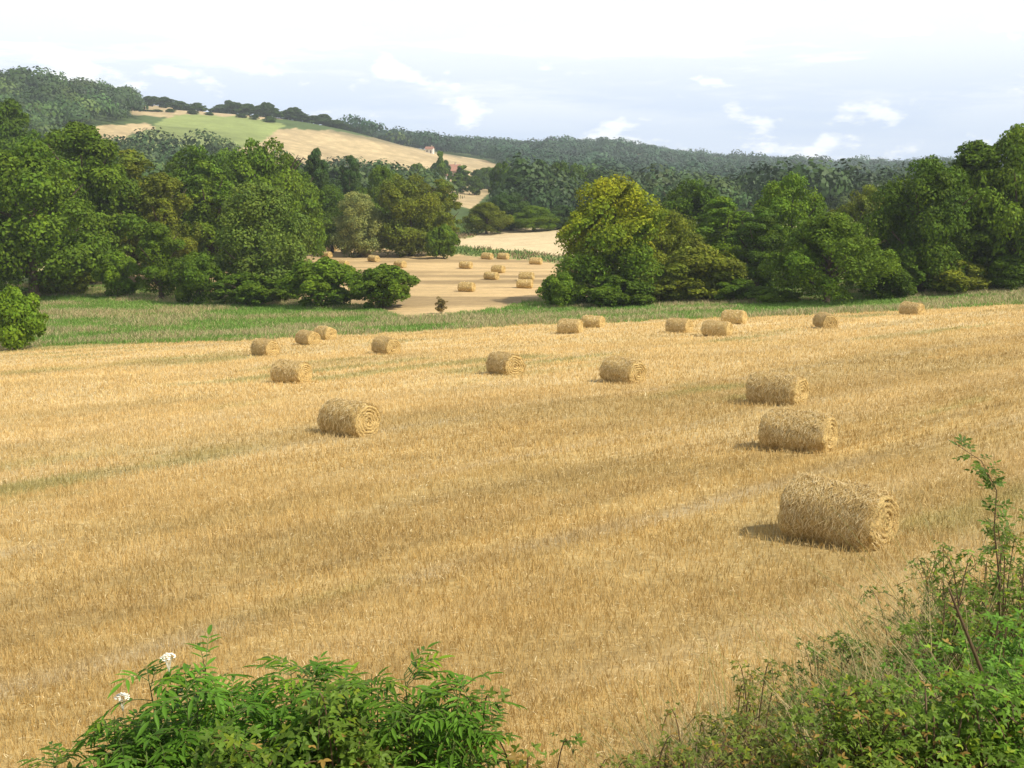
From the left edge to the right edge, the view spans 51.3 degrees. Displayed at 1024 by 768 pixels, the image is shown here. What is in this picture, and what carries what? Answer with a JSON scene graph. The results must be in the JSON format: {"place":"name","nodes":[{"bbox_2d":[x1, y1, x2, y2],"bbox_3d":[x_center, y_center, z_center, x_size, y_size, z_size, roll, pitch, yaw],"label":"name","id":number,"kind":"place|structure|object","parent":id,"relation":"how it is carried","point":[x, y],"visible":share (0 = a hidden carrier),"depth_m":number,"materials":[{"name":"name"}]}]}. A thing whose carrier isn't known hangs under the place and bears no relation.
{"place":"outdoors","nodes":[
{"label":"outdoors","id":0,"kind":"place"},
{"bbox_2d":[125,113,286,158],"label":"green field","id":1,"kind":"structure","parent":0,"point":[239,131],"depth_m":694.84,"materials":[{"name":"green plant"}]},
{"bbox_2d":[95,105,495,207],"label":"distant wheat field","id":2,"kind":"structure","parent":0,"point":[304,143],"depth_m":716.39,"materials":[{"name":"beige plant"}]},
{"bbox_2d":[97,247,561,316],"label":"valley stubble field","id":3,"kind":"structure","parent":0,"point":[440,276],"depth_m":155.41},
{"bbox_2d":[94,149,174,273],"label":"broadleaf tree","id":4,"kind":"object","parent":3,"relation":"on","point":[133,162],"visible":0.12,"depth_m":163.15,"materials":[{"name":"green plant"}]},
{"bbox_2d":[126,172,201,265],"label":"broadleaf tree","id":5,"kind":"object","parent":3,"relation":"on","point":[159,205],"visible":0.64,"depth_m":151.91,"materials":[{"name":"green plant"}]},
{"bbox_2d":[146,144,231,223],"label":"broadleaf tree","id":6,"kind":"object","parent":3,"relation":"on","point":[194,155],"visible":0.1,"depth_m":174.55,"materials":[{"name":"green plant"}]},
{"bbox_2d":[173,160,239,258],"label":"broadleaf tree","id":7,"kind":"object","parent":3,"relation":"on","point":[206,191],"visible":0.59,"depth_m":160.99,"materials":[{"name":"green plant"}]},
{"bbox_2d":[211,180,315,292],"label":"broadleaf tree","id":8,"kind":"object","parent":3,"relation":"on","point":[246,219],"visible":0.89,"depth_m":127.60,"materials":[{"name":"green plant"}]},
{"bbox_2d":[226,137,327,259],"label":"broadleaf tree","id":9,"kind":"object","parent":3,"relation":"on","point":[245,168],"visible":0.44,"depth_m":171.79,"materials":[{"name":"green plant"}]},
{"bbox_2d":[274,161,333,256],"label":"broadleaf tree","id":10,"kind":"object","parent":3,"relation":"on","point":[323,198],"visible":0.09,"depth_m":187.67,"materials":[{"name":"green plant"}]},
{"bbox_2d":[320,184,362,252],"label":"broadleaf tree","id":11,"kind":"object","parent":3,"relation":"on","point":[331,209],"visible":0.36,"depth_m":209.55,"materials":[{"name":"green plant"}]},
{"bbox_2d":[330,191,386,256],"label":"broadleaf tree","id":12,"kind":"object","parent":3,"relation":"on","point":[356,202],"visible":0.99,"depth_m":201.07,"materials":[{"name":"green plant"}]},
{"bbox_2d":[345,263,419,308],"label":"hedge bush","id":13,"kind":"object","parent":3,"relation":"on","point":[383,285],"visible":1,"depth_m":117.61,"materials":[{"name":"green plant"}]},
{"bbox_2d":[366,173,453,256],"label":"broadleaf tree","id":14,"kind":"object","parent":3,"relation":"on","point":[405,201],"visible":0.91,"depth_m":201.97,"materials":[{"name":"green plant"}]},
{"bbox_2d":[424,223,460,258],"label":"hedge bush","id":15,"kind":"object","parent":3,"relation":"on","point":[442,239],"visible":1,"depth_m":197.21,"materials":[{"name":"green plant"}]},
{"bbox_2d":[30,110,969,224],"bbox_3d":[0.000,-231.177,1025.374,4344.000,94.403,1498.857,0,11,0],"label":"hills","id":16,"kind":"structure","parent":0,"point":[132,118],"depth_m":687.21,"materials":[{"name":"plant"}]},
{"bbox_2d":[0,65,148,122],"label":"hilltop wood","id":17,"kind":"object","parent":16,"relation":"on","point":[40,88],"visible":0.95,"depth_m":638.02,"materials":[{"name":"green plant"}]},
{"bbox_2d":[17,97,1009,210],"bbox_3d":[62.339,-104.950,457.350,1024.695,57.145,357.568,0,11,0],"label":"valley wood","id":18,"kind":"object","parent":16,"relation":"on","point":[835,187],"visible":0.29,"depth_m":339.72,"materials":[{"name":"green plant"}]},
{"bbox_2d":[337,114,1002,178],"bbox_3d":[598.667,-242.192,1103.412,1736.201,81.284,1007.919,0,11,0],"label":"ridge wood","id":19,"kind":"object","parent":16,"relation":"on","point":[610,153],"visible":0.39,"depth_m":1087.08,"materials":[{"name":"green plant"}]},
{"bbox_2d":[0,220,1023,347],"bbox_3d":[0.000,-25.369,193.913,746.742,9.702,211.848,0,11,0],"label":"meadow","id":20,"kind":"structure","parent":0,"point":[26,281],"depth_m":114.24,"materials":[{"name":"green plant"}]},
{"bbox_2d":[0,98,30,205],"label":"broadleaf tree","id":21,"kind":"object","parent":20,"relation":"on","point":[12,114],"visible":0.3,"depth_m":202.16,"materials":[{"name":"green plant"}]},
{"bbox_2d":[0,136,122,297],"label":"broadleaf tree","id":22,"kind":"object","parent":20,"relation":"on","point":[24,172],"visible":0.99,"depth_m":127.24,"materials":[{"name":"green plant"}]},
{"bbox_2d":[37,270,96,294],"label":"hedge bush","id":23,"kind":"object","parent":20,"relation":"on","point":[79,289],"visible":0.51,"depth_m":134.27,"materials":[{"name":"green plant"}]},
{"bbox_2d":[27,121,147,284],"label":"broadleaf tree","id":24,"kind":"object","parent":20,"relation":"on","point":[91,152],"visible":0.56,"depth_m":145.13,"materials":[{"name":"green plant"}]},
{"bbox_2d":[90,249,141,296],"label":"hedge bush","id":25,"kind":"object","parent":20,"relation":"on","point":[115,269],"visible":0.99,"depth_m":131.83,"materials":[{"name":"green plant"}]},
{"bbox_2d":[135,221,185,298],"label":"broadleaf tree","id":26,"kind":"object","parent":20,"relation":"on","point":[151,241],"visible":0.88,"depth_m":128.54,"materials":[{"name":"green plant"}]},
{"bbox_2d":[167,250,225,303],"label":"hedge bush","id":27,"kind":"object","parent":20,"relation":"on","point":[191,273],"visible":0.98,"depth_m":124.39,"materials":[{"name":"green plant"}]},
{"bbox_2d":[205,271,284,305],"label":"hedge bush","id":28,"kind":"object","parent":20,"relation":"on","point":[240,288],"visible":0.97,"depth_m":122.66,"materials":[{"name":"green plant"}]},
{"bbox_2d":[276,256,359,306],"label":"hedge bush","id":29,"kind":"object","parent":20,"relation":"on","point":[320,280],"visible":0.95,"depth_m":119.21,"materials":[{"name":"green plant"}]},
{"bbox_2d":[303,148,334,235],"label":"broadleaf tree","id":30,"kind":"object","parent":20,"relation":"on","point":[319,175],"visible":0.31,"depth_m":223.92,"materials":[{"name":"green plant"}]},
{"bbox_2d":[335,155,364,219],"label":"broadleaf tree","id":31,"kind":"object","parent":20,"relation":"on","point":[349,181],"visible":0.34,"depth_m":244.16,"materials":[{"name":"green plant"}]},
{"bbox_2d":[353,165,407,232],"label":"broadleaf tree","id":32,"kind":"object","parent":20,"relation":"on","point":[378,174],"visible":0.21,"depth_m":226.13,"materials":[{"name":"green plant"}]},
{"bbox_2d":[414,178,462,232],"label":"broadleaf tree","id":33,"kind":"object","parent":20,"relation":"on","point":[443,189],"visible":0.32,"depth_m":220.39,"materials":[{"name":"green plant"}]},
{"bbox_2d":[535,271,589,306],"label":"hedge bush","id":34,"kind":"object","parent":20,"relation":"on","point":[560,288],"visible":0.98,"depth_m":117.21,"materials":[{"name":"green plant"}]},
{"bbox_2d":[551,174,671,302],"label":"broadleaf tree","id":35,"kind":"object","parent":20,"relation":"on","point":[610,227],"visible":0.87,"depth_m":119.46,"materials":[{"name":"green plant"}]},
{"bbox_2d":[578,274,657,306],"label":"hedge bush","id":36,"kind":"object","parent":20,"relation":"on","point":[607,290],"visible":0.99,"depth_m":115.44,"materials":[{"name":"green plant"}]},
{"bbox_2d":[616,207,709,281],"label":"broadleaf tree","id":37,"kind":"object","parent":20,"relation":"on","point":[672,237],"visible":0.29,"depth_m":130.73,"materials":[{"name":"green plant"}]},
{"bbox_2d":[633,178,719,241],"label":"broadleaf tree","id":38,"kind":"object","parent":20,"relation":"on","point":[692,200],"visible":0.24,"depth_m":163.10,"materials":[{"name":"green plant"}]},
{"bbox_2d":[648,273,705,302],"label":"hedge bush","id":39,"kind":"object","parent":20,"relation":"on","point":[667,287],"visible":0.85,"depth_m":117.47,"materials":[{"name":"green plant"}]},
{"bbox_2d":[656,244,747,301],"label":"broadleaf tree","id":40,"kind":"object","parent":20,"relation":"on","point":[708,267],"visible":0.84,"depth_m":117.48,"materials":[{"name":"green plant"}]},
{"bbox_2d":[687,196,753,260],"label":"broadleaf tree","id":41,"kind":"object","parent":20,"relation":"on","point":[720,222],"visible":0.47,"depth_m":146.78,"materials":[{"name":"green plant"}]},
{"bbox_2d":[710,278,775,300],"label":"hedge bush","id":42,"kind":"object","parent":20,"relation":"on","point":[740,288],"visible":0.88,"depth_m":115.69,"materials":[{"name":"green plant"}]},
{"bbox_2d":[726,206,787,287],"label":"broadleaf tree","id":43,"kind":"object","parent":20,"relation":"on","point":[758,235],"visible":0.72,"depth_m":129.65,"materials":[{"name":"green plant"}]},
{"bbox_2d":[747,288,802,303],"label":"hedge bush","id":44,"kind":"object","parent":20,"relation":"on","point":[770,295],"visible":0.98,"depth_m":112.18,"materials":[{"name":"green plant"}]},
{"bbox_2d":[749,171,835,286],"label":"broadleaf tree","id":45,"kind":"object","parent":20,"relation":"on","point":[782,195],"visible":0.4,"depth_m":133.97,"materials":[{"name":"green plant"}]},
{"bbox_2d":[758,208,900,304],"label":"broadleaf tree","id":46,"kind":"object","parent":20,"relation":"on","point":[814,254],"visible":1,"depth_m":107.72,"materials":[{"name":"green plant"}]},
{"bbox_2d":[829,184,885,268],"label":"broadleaf tree","id":47,"kind":"object","parent":20,"relation":"on","point":[852,209],"visible":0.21,"depth_m":160.83,"materials":[{"name":"green plant"}]},
{"bbox_2d":[858,257,925,299],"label":"hedge bush","id":48,"kind":"object","parent":20,"relation":"on","point":[905,280],"visible":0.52,"depth_m":111.15,"materials":[{"name":"green plant"}]},
{"bbox_2d":[857,154,979,293],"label":"broadleaf tree","id":49,"kind":"object","parent":20,"relation":"on","point":[941,187],"visible":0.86,"depth_m":114.49,"materials":[{"name":"green plant"}]},
{"bbox_2d":[916,258,991,293],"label":"hedge bush","id":50,"kind":"object","parent":20,"relation":"on","point":[954,280],"visible":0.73,"depth_m":113.98,"materials":[{"name":"green plant"}]},
{"bbox_2d":[947,139,1022,259],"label":"broadleaf tree","id":51,"kind":"object","parent":20,"relation":"on","point":[977,155],"visible":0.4,"depth_m":117.49,"materials":[{"name":"green plant"}]},
{"bbox_2d":[962,123,1023,261],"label":"broadleaf tree","id":52,"kind":"object","parent":20,"relation":"on","point":[1010,143],"visible":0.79,"depth_m":115.28,"materials":[{"name":"green plant"}]},
{"bbox_2d":[970,252,1023,289],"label":"hedge bush","id":53,"kind":"object","parent":20,"relation":"on","point":[1006,270],"visible":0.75,"depth_m":114.97,"materials":[{"name":"green plant"}]},
{"bbox_2d":[0,304,1023,767],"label":"stubble field","id":54,"kind":"structure","parent":0,"point":[570,638],"depth_m":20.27,"materials":[{"name":"yellow plant"}]},
{"bbox_2d":[0,284,48,349],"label":"hedge bush","id":55,"kind":"object","parent":54,"relation":"on","point":[22,318],"visible":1,"depth_m":89.91,"materials":[{"name":"green plant"}]},
{"bbox_2d":[250,338,279,355],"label":"straw bale","id":56,"kind":"object","parent":54,"relation":"on","point":[262,346],"visible":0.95,"depth_m":71.65},
{"bbox_2d":[270,358,312,383],"bbox_3d":[-10.954,-0.601,52.953,1.875,1.320,1.420,6,12,25],"label":"straw bale","id":57,"kind":"object","parent":54,"relation":"on","point":[285,370],"visible":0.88,"depth_m":52.48},
{"bbox_2d":[316,397,381,436],"bbox_3d":[-5.270,1.094,34.535,1.852,1.307,1.429,7,13,36],"label":"straw bale","id":58,"kind":"object","parent":54,"relation":"on","point":[343,416],"visible":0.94,"depth_m":34.07},
{"bbox_2d":[371,335,401,354],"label":"straw bale","id":59,"kind":"object","parent":54,"relation":"on","point":[388,345],"visible":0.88,"depth_m":68.53},
{"bbox_2d":[485,350,525,374],"bbox_3d":[-0.323,-1.012,52.079,1.459,1.256,1.940,-7,12,-31],"label":"straw bale","id":60,"kind":"object","parent":54,"relation":"on","point":[502,362],"visible":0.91,"depth_m":51.45},
{"bbox_2d":[599,354,646,383],"bbox_3d":[4.880,-0.593,46.709,1.417,1.269,1.906,-10,16,-41],"label":"straw bale","id":61,"kind":"object","parent":54,"relation":"on","point":[615,368],"visible":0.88,"depth_m":46.22},
{"bbox_2d":[701,319,732,335],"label":"straw bale","id":62,"kind":"object","parent":54,"relation":"on","point":[715,327],"visible":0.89,"depth_m":72.70},
{"bbox_2d":[745,369,808,405],"bbox_3d":[9.295,0.187,37.304,1.954,1.269,1.435,8,14,38],"label":"straw bale","id":63,"kind":"object","parent":54,"relation":"on","point":[767,386],"visible":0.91,"depth_m":36.83},
{"bbox_2d":[758,407,837,453],"bbox_3d":[7.706,1.264,28.716,1.896,1.253,1.422,7,13,33],"label":"straw bale","id":64,"kind":"object","parent":54,"relation":"on","point":[795,429],"visible":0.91,"depth_m":28.27},
{"bbox_2d":[777,472,901,551],"bbox_3d":[5.912,2.313,19.347,1.909,1.287,1.447,9,14,41],"label":"straw bale","id":65,"kind":"object","parent":54,"relation":"on","point":[864,505],"visible":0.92,"depth_m":18.88},
{"bbox_2d":[0,0,1023,160],"label":"sky","id":66,"kind":"structure","parent":0,"point":[834,79],"materials":[{"name":"white"}]},
{"bbox_2d":[460,228,597,255],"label":"pale valley field","id":67,"kind":"structure","parent":0,"point":[540,240],"depth_m":239.37,"materials":[{"name":"beige plant"}]},
{"bbox_2d":[459,202,513,233],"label":"broadleaf tree","id":68,"kind":"object","parent":67,"relation":"on","point":[484,214],"visible":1,"depth_m":257.61,"materials":[{"name":"green plant"}]},
{"bbox_2d":[490,192,530,229],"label":"broadleaf tree","id":69,"kind":"object","parent":67,"relation":"on","point":[511,204],"visible":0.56,"depth_m":268.42,"materials":[{"name":"green plant"}]},
{"bbox_2d":[508,205,561,230],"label":"broadleaf tree","id":70,"kind":"object","parent":67,"relation":"on","point":[544,219],"visible":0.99,"depth_m":262.38,"materials":[{"name":"green plant"}]},
{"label":"road bank","id":71,"kind":"structure","parent":0,"visible":0},
{"bbox_2d":[17,703,187,767],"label":"elder bush","id":72,"kind":"object","parent":71,"relation":"on","point":[99,733],"visible":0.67,"depth_m":5.01,"materials":[{"name":"green plant"}]},
{"bbox_2d":[88,624,302,767],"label":"elder bush","id":73,"kind":"object","parent":71,"relation":"on","point":[171,696],"visible":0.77,"depth_m":5.01,"materials":[{"name":"green plant"}]},
{"bbox_2d":[139,651,377,767],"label":"elder bush","id":74,"kind":"object","parent":71,"relation":"on","point":[274,728],"visible":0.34,"depth_m":5.38,"materials":[{"name":"green plant"}]},
{"bbox_2d":[159,716,371,767],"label":"bramble bush","id":75,"kind":"object","parent":71,"relation":"on","point":[223,741],"visible":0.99,"depth_m":4.70,"materials":[{"name":"green plant"}]},
{"bbox_2d":[286,679,455,767],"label":"bramble bush","id":76,"kind":"object","parent":71,"relation":"on","point":[348,745],"visible":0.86,"depth_m":4.92,"materials":[{"name":"green plant"}]},
{"bbox_2d":[273,666,475,767],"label":"elder bush","id":77,"kind":"object","parent":71,"relation":"on","point":[390,740],"visible":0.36,"depth_m":5.16,"materials":[{"name":"green plant"}]},
{"bbox_2d":[327,642,526,767],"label":"elder bush","id":78,"kind":"object","parent":71,"relation":"on","point":[453,728],"visible":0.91,"depth_m":5.16,"materials":[{"name":"green plant"}]},
{"bbox_2d":[443,685,544,767],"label":"bramble bush","id":79,"kind":"object","parent":71,"relation":"on","point":[516,763],"visible":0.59,"depth_m":5.27,"materials":[{"name":"green plant"}]},
{"bbox_2d":[632,700,710,767],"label":"bramble bush","id":80,"kind":"object","parent":71,"relation":"on","point":[668,742],"visible":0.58,"depth_m":7.75,"materials":[{"name":"green plant"}]},
{"bbox_2d":[536,638,819,767],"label":"dry grass tuft","id":81,"kind":"object","parent":71,"relation":"on","point":[682,736],"visible":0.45,"depth_m":8.34,"materials":[{"name":"plant"}]},
{"bbox_2d":[619,719,776,767],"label":"bramble bush","id":82,"kind":"object","parent":71,"relation":"on","point":[727,761],"visible":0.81,"depth_m":6.82,"materials":[{"name":"green plant"}]},
{"bbox_2d":[566,627,838,767],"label":"dry grass tuft","id":83,"kind":"object","parent":71,"relation":"on","point":[709,703],"visible":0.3,"depth_m":8.84,"materials":[{"name":"plant"}]},
{"bbox_2d":[682,659,784,767],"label":"bramble bush","id":84,"kind":"object","parent":71,"relation":"on","point":[748,705],"visible":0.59,"depth_m":7.85,"materials":[{"name":"green plant"}]},
{"bbox_2d":[692,681,831,767],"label":"bramble bush","id":85,"kind":"object","parent":71,"relation":"on","point":[766,743],"visible":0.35,"depth_m":7.33,"materials":[{"name":"green plant"}]},
{"bbox_2d":[622,589,911,767],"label":"dry grass tuft","id":86,"kind":"object","parent":71,"relation":"on","point":[780,687],"visible":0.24,"depth_m":7.81,"materials":[{"name":"plant"}]},
{"bbox_2d":[702,722,831,767],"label":"bramble bush","id":87,"kind":"object","parent":71,"relation":"on","point":[790,755],"visible":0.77,"depth_m":6.02,"materials":[{"name":"green plant"}]},
{"bbox_2d":[731,630,908,757],"bbox_3d":[3.001,2.845,9.303,1.966,1.467,1.913,0,11,0],"label":"bramble bush","id":88,"kind":"object","parent":71,"relation":"on","point":[839,647],"visible":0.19,"depth_m":9.42,"materials":[{"name":"green plant"}]},
{"bbox_2d":[650,557,1020,735],"bbox_3d":[3.211,2.317,9.043,4.355,1.761,3.317,0,11,0],"label":"dry grass tuft","id":89,"kind":"object","parent":71,"relation":"on","point":[854,643],"visible":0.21,"depth_m":9.14,"materials":[{"name":"plant"}]},
{"bbox_2d":[776,673,938,767],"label":"bramble bush","id":90,"kind":"object","parent":71,"relation":"on","point":[846,758],"visible":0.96,"depth_m":5.08,"materials":[{"name":"green plant"}]},
{"bbox_2d":[730,636,986,767],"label":"dry grass tuft","id":91,"kind":"object","parent":71,"relation":"on","point":[806,731],"visible":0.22,"depth_m":5.94,"materials":[{"name":"plant"}]},
{"bbox_2d":[703,485,1023,684],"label":"dry grass tuft","id":92,"kind":"object","parent":71,"relation":"on","point":[901,599],"visible":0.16,"depth_m":9.73,"materials":[{"name":"plant"}]},
{"bbox_2d":[720,565,1015,767],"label":"dry grass tuft","id":93,"kind":"object","parent":71,"relation":"on","point":[870,650],"visible":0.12,"depth_m":7.73,"materials":[{"name":"plant"}]},
{"bbox_2d":[729,586,1010,767],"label":"dry grass tuft","id":94,"kind":"object","parent":71,"relation":"on","point":[865,665],"visible":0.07,"depth_m":7.03,"materials":[{"name":"plant"}]},
{"bbox_2d":[774,666,1001,765],"bbox_3d":[2.140,2.036,6.048,1.294,0.820,1.467,0,11,0],"label":"bramble bush","id":95,"kind":"object","parent":71,"relation":"on","point":[887,680],"visible":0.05,"depth_m":6.08,"materials":[{"name":"green plant"}]},
{"bbox_2d":[779,556,1015,696],"bbox_3d":[3.778,2.312,8.910,3.126,1.489,3.172,0,11,0],"label":"dry grass tuft","id":96,"kind":"object","parent":71,"relation":"on","point":[897,626],"visible":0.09,"depth_m":9.30,"materials":[{"name":"plant"}]},
{"bbox_2d":[806,549,1018,732],"bbox_3d":[3.234,2.104,7.965,1.930,1.847,1.569,-9,14,-39],"label":"bramble bush","id":97,"kind":"object","parent":71,"relation":"on","point":[943,626],"visible":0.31,"depth_m":7.86,"materials":[{"name":"green plant"}]},
{"bbox_2d":[843,539,984,679],"bbox_3d":[4.161,2.545,10.710,1.586,2.038,1.508,3,11,16],"label":"bramble bush","id":98,"kind":"object","parent":71,"relation":"on","point":[924,581],"visible":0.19,"depth_m":10.90,"materials":[{"name":"green plant"}]},
{"bbox_2d":[821,666,1023,767],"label":"bramble bush","id":99,"kind":"object","parent":71,"relation":"on","point":[976,747],"visible":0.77,"depth_m":5.07,"materials":[{"name":"green plant"}]},
{"bbox_2d":[880,608,1023,744],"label":"bramble bush","id":100,"kind":"object","parent":71,"relation":"on","point":[1007,646],"visible":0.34,"depth_m":6.49,"materials":[{"name":"green plant"}]},
{"bbox_2d":[888,520,1023,661],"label":"bramble bush","id":101,"kind":"object","parent":71,"relation":"on","point":[1003,532],"visible":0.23,"depth_m":10.12,"materials":[{"name":"green plant"}]},
{"bbox_2d":[918,656,1023,767],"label":"bramble bush","id":102,"kind":"object","parent":71,"relation":"on","point":[1012,707],"visible":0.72,"depth_m":5.14,"materials":[{"name":"green plant"}]},
{"bbox_2d":[923,508,1023,686],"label":"bramble bush","id":103,"kind":"object","parent":71,"relation":"on","point":[1017,595],"visible":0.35,"depth_m":8.09,"materials":[{"name":"green plant"}]},
{"bbox_2d":[948,434,1021,640],"bbox_3d":[3.633,1.701,8.364,0.655,2.656,0.323,0,11,0],"label":"wild rose shoot","id":104,"kind":"object","parent":71,"relation":"on","point":[988,484],"visible":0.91,"depth_m":8.23,"materials":[{"name":"plant"}]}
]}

